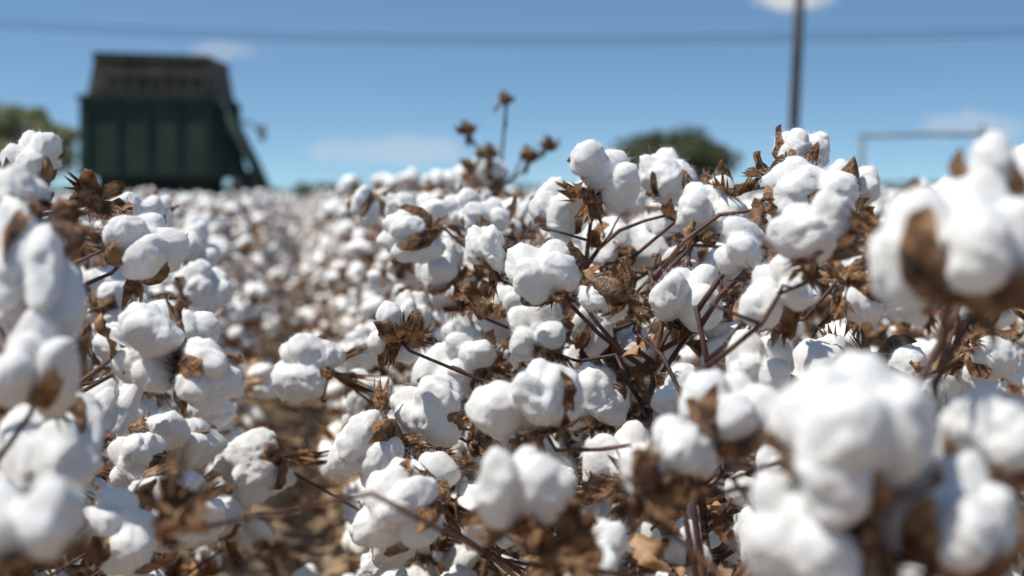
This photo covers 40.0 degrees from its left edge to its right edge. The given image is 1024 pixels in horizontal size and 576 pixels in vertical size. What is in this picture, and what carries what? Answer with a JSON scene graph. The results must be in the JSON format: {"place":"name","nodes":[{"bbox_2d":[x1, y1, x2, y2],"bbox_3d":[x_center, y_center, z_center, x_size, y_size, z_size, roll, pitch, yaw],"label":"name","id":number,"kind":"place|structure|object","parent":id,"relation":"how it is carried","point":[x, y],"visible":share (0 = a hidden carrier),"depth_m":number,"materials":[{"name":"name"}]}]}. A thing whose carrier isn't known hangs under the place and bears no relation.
{"place":"outdoors","nodes":[
{"label":"outdoors","id":0,"kind":"place"},
{"bbox_2d":[73,246,750,575],"bbox_3d":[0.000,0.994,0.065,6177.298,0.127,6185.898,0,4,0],"label":"ground","id":1,"kind":"structure","parent":0,"point":[325,559],"depth_m":4.64,"materials":[{"name":"soil"}]},
{"bbox_2d":[0,100,78,178],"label":"broadleaf tree","id":2,"kind":"object","parent":1,"relation":"on","point":[16,117],"visible":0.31,"depth_m":69.09,"materials":[{"name":"green plant"}]},
{"bbox_2d":[0,190,115,575],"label":"cotton plant","id":3,"kind":"object","parent":1,"relation":"on","point":[52,431],"visible":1,"depth_m":0.91,"materials":[{"name":"white plant"}]},
{"bbox_2d":[0,162,193,575],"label":"cotton plant","id":4,"kind":"object","parent":1,"relation":"on","point":[121,541],"visible":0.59,"depth_m":1.17,"materials":[{"name":"white plant"}]},
{"bbox_2d":[0,197,238,575],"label":"cotton plant","id":5,"kind":"object","parent":1,"relation":"on","point":[105,301],"visible":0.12,"depth_m":1.86,"materials":[{"name":"white plant"}]},
{"bbox_2d":[38,375,210,572],"bbox_3d":[-0.633,0.399,1.491,0.650,0.915,0.313,-1,4,-10],"label":"cotton plant","id":6,"kind":"object","parent":1,"relation":"on","point":[150,442],"visible":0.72,"depth_m":1.50,"materials":[{"name":"white plant"}]},
{"bbox_2d":[9,186,241,575],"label":"cotton plant","id":7,"kind":"object","parent":1,"relation":"on","point":[217,444],"visible":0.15,"depth_m":1.71,"materials":[{"name":"white plant"}]},
{"bbox_2d":[0,128,252,575],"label":"cotton plant","id":8,"kind":"object","parent":1,"relation":"on","point":[150,249],"visible":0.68,"depth_m":1.28,"materials":[{"name":"white plant"}]},
{"bbox_2d":[29,189,250,575],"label":"cotton plant","id":9,"kind":"object","parent":1,"relation":"on","point":[206,285],"visible":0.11,"depth_m":2.02,"materials":[{"name":"white plant"}]},
{"bbox_2d":[75,52,273,195],"bbox_3d":[-7.156,-3.117,32.851,4.716,4.195,6.568,0,4,0],"label":"cotton picker","id":10,"kind":"object","parent":1,"relation":"on","point":[169,123],"visible":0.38,"depth_m":29.88,"materials":[{"name":"green paint"}]},
{"bbox_2d":[291,180,337,202],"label":"bush","id":11,"kind":"object","parent":1,"relation":"on","point":[306,190],"visible":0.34,"depth_m":88.80,"materials":[{"name":"green plant"}]},
{"bbox_2d":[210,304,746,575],"bbox_3d":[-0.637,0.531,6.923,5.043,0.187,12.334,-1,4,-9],"label":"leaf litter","id":12,"kind":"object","parent":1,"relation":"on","point":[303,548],"visible":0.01,"depth_m":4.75,"materials":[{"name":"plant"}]},
{"bbox_2d":[205,192,755,575],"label":"cotton plant","id":13,"kind":"object","parent":1,"relation":"on","point":[259,471],"visible":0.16,"depth_m":1.81,"materials":[{"name":"white plant"}]},
{"bbox_2d":[50,180,932,195],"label":"distant treeline","id":14,"kind":"object","parent":1,"relation":"on","point":[889,187],"depth_m":345.38,"materials":[{"name":"green plant"}]},
{"bbox_2d":[453,88,561,199],"bbox_3d":[-0.027,0.111,3.519,0.310,1.223,0.152,-3,5,-36],"label":"cotton plant","id":15,"kind":"object","parent":1,"relation":"on","point":[497,172],"visible":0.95,"depth_m":3.47,"materials":[{"name":"brown plant"}]},
{"bbox_2d":[338,172,696,575],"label":"cotton plant","id":16,"kind":"object","parent":1,"relation":"on","point":[460,199],"visible":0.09,"depth_m":2.03,"materials":[{"name":"white plant"}]},
{"bbox_2d":[341,184,729,575],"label":"cotton plant","id":17,"kind":"object","parent":1,"relation":"on","point":[366,204],"visible":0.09,"depth_m":2.27,"materials":[{"name":"white plant"}]},
{"bbox_2d":[134,212,960,575],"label":"cotton plant","id":18,"kind":"object","parent":1,"relation":"on","point":[528,492],"visible":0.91,"depth_m":0.89,"materials":[{"name":"white plant"}]},
{"bbox_2d":[308,151,889,575],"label":"cotton plant","id":19,"kind":"object","parent":1,"relation":"on","point":[547,277],"visible":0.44,"depth_m":1.48,"materials":[{"name":"white plant"}]},
{"bbox_2d":[387,120,881,575],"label":"cotton plant","id":20,"kind":"object","parent":1,"relation":"on","point":[614,180],"visible":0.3,"depth_m":1.67,"materials":[{"name":"white plant"}]},
{"bbox_2d":[347,184,942,575],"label":"cotton plant","id":21,"kind":"object","parent":1,"relation":"on","point":[537,400],"visible":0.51,"depth_m":1.18,"materials":[{"name":"white plant"}]},
{"bbox_2d":[606,123,743,181],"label":"broadleaf tree","id":22,"kind":"object","parent":1,"relation":"on","point":[698,152],"visible":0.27,"depth_m":88.24,"materials":[{"name":"green plant"}]},
{"bbox_2d":[390,143,1022,575],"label":"cotton plant","id":23,"kind":"object","parent":1,"relation":"on","point":[762,277],"visible":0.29,"depth_m":1.32,"materials":[{"name":"white plant"}]},
{"bbox_2d":[788,0,804,130],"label":"utility pole","id":24,"kind":"object","parent":1,"relation":"on","point":[795,80],"visible":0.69,"depth_m":37.59,"materials":[{"name":"wood"}]},
{"bbox_2d":[0,20,1023,43],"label":"power line","id":25,"kind":"object","parent":24,"relation":"attached to","point":[510,37],"visible":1,"depth_m":37.41,"materials":[{"name":"black metal"}]},
{"bbox_2d":[625,112,1023,575],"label":"cotton plant","id":26,"kind":"object","parent":1,"relation":"on","point":[885,469],"visible":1,"depth_m":0.71,"materials":[{"name":"white plant"}]},
{"bbox_2d":[859,125,986,183],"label":"pipe gate","id":27,"kind":"structure","parent":1,"relation":"on","point":[863,136],"depth_m":24.85,"materials":[{"name":"metal"}]},
{"bbox_2d":[0,0,1023,192],"label":"sky","id":28,"kind":"structure","parent":0,"point":[329,111],"materials":[{"name":"blue"}]},
{"bbox_2d":[54,144,1023,575],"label":"cotton field","id":29,"kind":"structure","parent":0,"point":[256,236],"depth_m":4.42,"materials":[{"name":"white plant"}]}
]}

